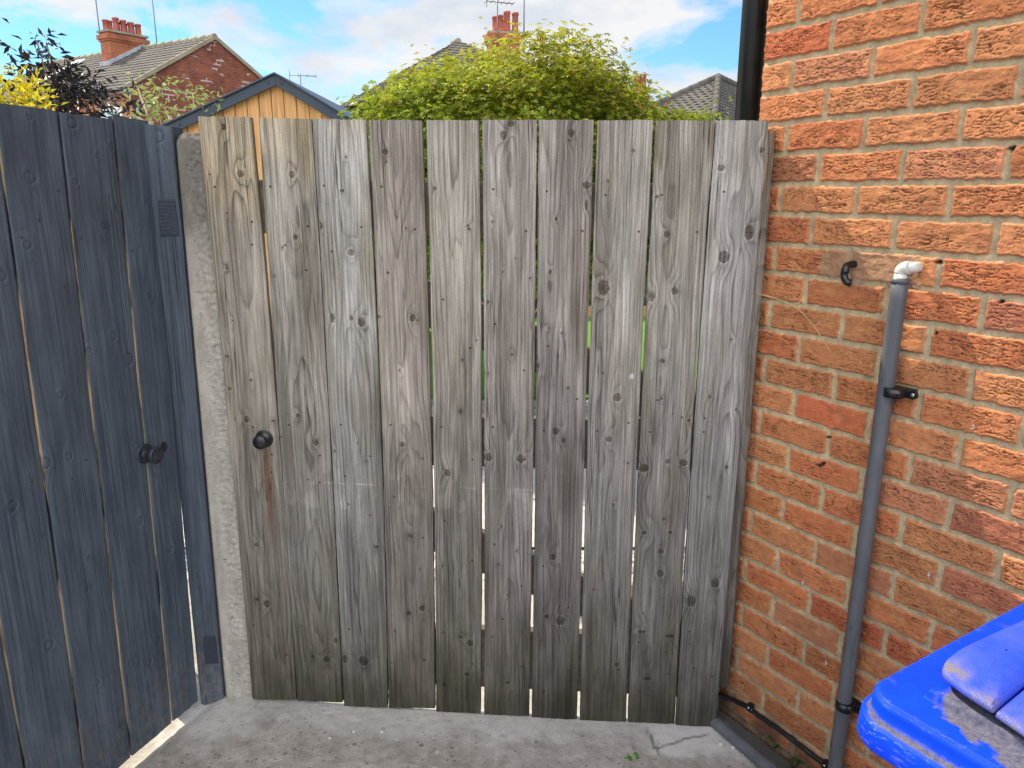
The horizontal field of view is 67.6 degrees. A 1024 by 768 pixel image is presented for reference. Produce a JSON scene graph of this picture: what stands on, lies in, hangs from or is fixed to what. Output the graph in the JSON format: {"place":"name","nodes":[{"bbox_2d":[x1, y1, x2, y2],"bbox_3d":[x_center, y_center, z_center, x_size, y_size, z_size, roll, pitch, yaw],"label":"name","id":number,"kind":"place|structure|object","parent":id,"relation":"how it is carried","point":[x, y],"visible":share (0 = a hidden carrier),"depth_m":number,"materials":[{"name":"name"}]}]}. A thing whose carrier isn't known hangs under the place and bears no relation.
{"place":"outdoors","nodes":[
{"label":"outdoors","id":0,"kind":"place"},
{"bbox_2d":[0,17,262,124],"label":"terraced house","id":1,"kind":"structure","parent":0,"point":[211,62],"depth_m":26.83,"materials":[{"name":"red brick"}]},
{"bbox_2d":[95,0,99,29],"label":"television aerial","id":2,"kind":"object","parent":1,"relation":"attached to","point":[97,14],"visible":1,"depth_m":27.95,"materials":[{"name":"metal"}]},
{"bbox_2d":[100,106,122,118],"bbox_3d":[-13.192,-8.331,25.320,1.200,1.560,0.041,9,16,31],"label":"window","id":3,"kind":"structure","parent":1,"relation":"in","point":[117,108],"depth_m":25.03,"materials":[{"name":"white glass"}]},
{"bbox_2d":[152,0,156,42],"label":"aerial mast","id":4,"kind":"object","parent":1,"relation":"on","point":[154,21],"visible":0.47,"depth_m":28.90,"materials":[{"name":"metal"}]},
{"bbox_2d":[0,0,741,104],"label":"sky","id":5,"kind":"structure","parent":0,"point":[345,44],"materials":[{"name":"blue"}]},
{"bbox_2d":[185,399,684,585],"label":"gravel path","id":6,"kind":"structure","parent":0,"point":[582,552],"depth_m":3.61,"materials":[{"name":"grey gravel"}]},
{"bbox_2d":[181,470,689,546],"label":"paving","id":7,"kind":"structure","parent":0,"point":[483,501],"depth_m":4.10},
{"bbox_2d":[119,582,793,767],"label":"ground","id":8,"kind":"structure","parent":0,"point":[237,732],"depth_m":2.24,"materials":[{"name":"concrete"}]},
{"bbox_2d":[144,124,225,704],"bbox_3d":[-1.072,0.154,2.331,0.455,1.774,0.136,7,16,28],"label":"door frame","id":9,"kind":"object","parent":8,"relation":"on","point":[164,178],"visible":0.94,"depth_m":2.17,"materials":[{"name":"wood"}]},
{"bbox_2d":[0,103,197,767],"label":"board door","id":10,"kind":"structure","parent":9,"relation":"attached to","point":[97,666],"depth_m":1.90,"materials":[{"name":"wood"}]},
{"bbox_2d":[176,133,251,696],"bbox_3d":[-0.838,0.205,2.267,0.137,1.805,0.117,0,14,0],"label":"concrete post","id":11,"kind":"object","parent":8,"relation":"on","point":[221,494],"visible":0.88,"depth_m":2.19,"materials":[{"name":"grey concrete"}]},
{"bbox_2d":[198,116,774,726],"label":"timber gate","id":12,"kind":"structure","parent":8,"relation":"on","point":[354,460],"depth_m":2.11,"materials":[{"name":"grey wood"}]},
{"bbox_2d":[757,294,830,351],"bbox_3d":[0.694,-0.162,1.958,0.028,0.118,0.282,-8,16,-30],"label":"grass stem","id":13,"kind":"object","parent":12,"relation":"attached to","point":[796,308],"visible":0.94,"depth_m":1.91,"materials":[{"name":"plant"}]},
{"bbox_2d":[624,752,638,760],"bbox_3d":[0.343,1.077,2.194,0.066,0.035,0.046,0,14,0],"label":"clover weed","id":14,"kind":"object","parent":8,"relation":"on","point":[630,757],"visible":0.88,"depth_m":2.19,"materials":[{"name":"green plant"}]},
{"bbox_2d":[710,715,778,767],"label":"ground pipe","id":15,"kind":"object","parent":8,"relation":"on","point":[744,746],"visible":0.49,"depth_m":2.22,"materials":[{"name":"grey plastic"}]},
{"bbox_2d":[767,735,803,767],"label":"fern weed","id":16,"kind":"object","parent":8,"relation":"on","point":[775,745],"visible":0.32,"depth_m":2.18,"materials":[{"name":"green plant"}]},
{"bbox_2d":[719,0,1023,767],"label":"house wall","id":17,"kind":"structure","parent":8,"relation":"on","point":[896,127],"depth_m":1.78,"materials":[{"name":"brick"}]},
{"bbox_2d":[735,0,768,120],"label":"downpipe","id":18,"kind":"object","parent":17,"relation":"attached to","point":[753,31],"depth_m":2.04,"materials":[{"name":"black plastic"}]},
{"bbox_2d":[718,692,827,767],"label":"cable","id":19,"kind":"object","parent":17,"relation":"attached to","point":[749,707],"visible":0.99,"depth_m":2.20,"materials":[{"name":"black plastic"}]},
{"bbox_2d":[840,261,856,286],"bbox_3d":[0.797,-0.261,1.813,0.028,0.060,0.042,12,19,41],"label":"overflow spout","id":20,"kind":"object","parent":17,"relation":"attached to","point":[844,277],"visible":1,"depth_m":1.80,"materials":[{"name":"black plastic"}]},
{"bbox_2d":[827,261,922,767],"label":"waste pipe","id":21,"kind":"object","parent":17,"relation":"attached to","point":[847,703],"visible":0.94,"depth_m":1.80,"materials":[{"name":"grey plastic"}]},
{"bbox_2d":[857,603,1023,767],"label":"wheelie bin","id":22,"kind":"object","parent":8,"relation":"on","point":[958,703],"visible":1,"depth_m":0.84,"materials":[{"name":"blue plastic"}]},
{"bbox_2d":[340,11,603,145],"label":"hidden house","id":23,"kind":"structure","parent":0,"point":[456,45],"depth_m":24.50,"materials":[{"name":"concrete"}]},
{"bbox_2d":[289,70,315,84],"bbox_3d":[-6.148,-8.204,22.713,0.763,2.135,0.421,-4,15,-17],"label":"television aerial","id":24,"kind":"object","parent":23,"relation":"attached to","point":[298,75],"visible":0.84,"depth_m":22.46,"materials":[{"name":"metal"}]},
{"bbox_2d":[485,0,514,46],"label":"television aerial","id":25,"kind":"object","parent":23,"relation":"attached to","point":[497,2],"visible":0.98,"depth_m":24.18,"materials":[{"name":"metal"}]},
{"bbox_2d":[523,0,524,53],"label":"aerial mast","id":26,"kind":"object","parent":23,"relation":"attached to","point":[524,18],"visible":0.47,"depth_m":24.20,"materials":[{"name":"metal"}]},
{"bbox_2d":[429,317,699,397],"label":"lawn","id":27,"kind":"structure","parent":0,"point":[589,327],"depth_m":7.88,"materials":[{"name":"green plant"}]},
{"bbox_2d":[321,16,733,317],"bbox_3d":[0.144,-1.101,5.573,3.193,2.747,2.568,0,14,0],"label":"japanese maple","id":28,"kind":"object","parent":27,"relation":"on","point":[485,89],"visible":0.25,"depth_m":4.82,"materials":[{"name":"green plant"}]},
{"bbox_2d":[594,74,646,97],"bbox_3d":[2.397,-9.748,32.353,9.760,6.669,7.760,0,14,0],"label":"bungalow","id":29,"kind":"object","parent":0,"point":[644,77],"depth_m":29.44,"materials":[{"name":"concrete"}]},
{"bbox_2d":[648,73,736,119],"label":"hip roof house","id":30,"kind":"structure","parent":0,"point":[711,89],"depth_m":25.97,"materials":[{"name":"tile"}]},
{"label":"terrain","id":31,"kind":"structure","parent":0,"visible":0},
{"bbox_2d":[0,64,67,110],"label":"golden shrub","id":32,"kind":"object","parent":31,"relation":"on","point":[26,94],"visible":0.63,"depth_m":4.13,"materials":[{"name":"yellow plant"}]},
{"bbox_2d":[0,18,153,118],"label":"elder shrub","id":33,"kind":"object","parent":31,"relation":"on","point":[71,89],"visible":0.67,"depth_m":4.62,"materials":[{"name":"black plant"}]},
{"bbox_2d":[123,71,230,124],"bbox_3d":[-2.976,-1.428,7.047,1.063,2.767,0.726,0,14,0],"label":"pale shrub","id":34,"kind":"object","parent":31,"relation":"on","point":[157,110],"visible":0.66,"depth_m":6.76,"materials":[{"name":"green plant"}]},
{"bbox_2d":[161,72,378,336],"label":"garden shed","id":35,"kind":"structure","parent":31,"relation":"on","point":[273,95],"depth_m":6.66,"materials":[{"name":"orange wood"}]},
{"bbox_2d":[481,272,646,305],"bbox_3d":[3.748,-1.534,10.599,8.695,1.150,0.110,0,14,0],"label":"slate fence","id":36,"kind":"object","parent":31,"relation":"on","point":[589,293],"depth_m":10.62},
{"bbox_2d":[535,306,700,316],"bbox_3d":[3.500,-0.994,10.501,9.000,0.150,0.060,0,14,0],"label":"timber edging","id":37,"kind":"object","parent":31,"relation":"on","point":[589,312],"depth_m":10.47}
]}

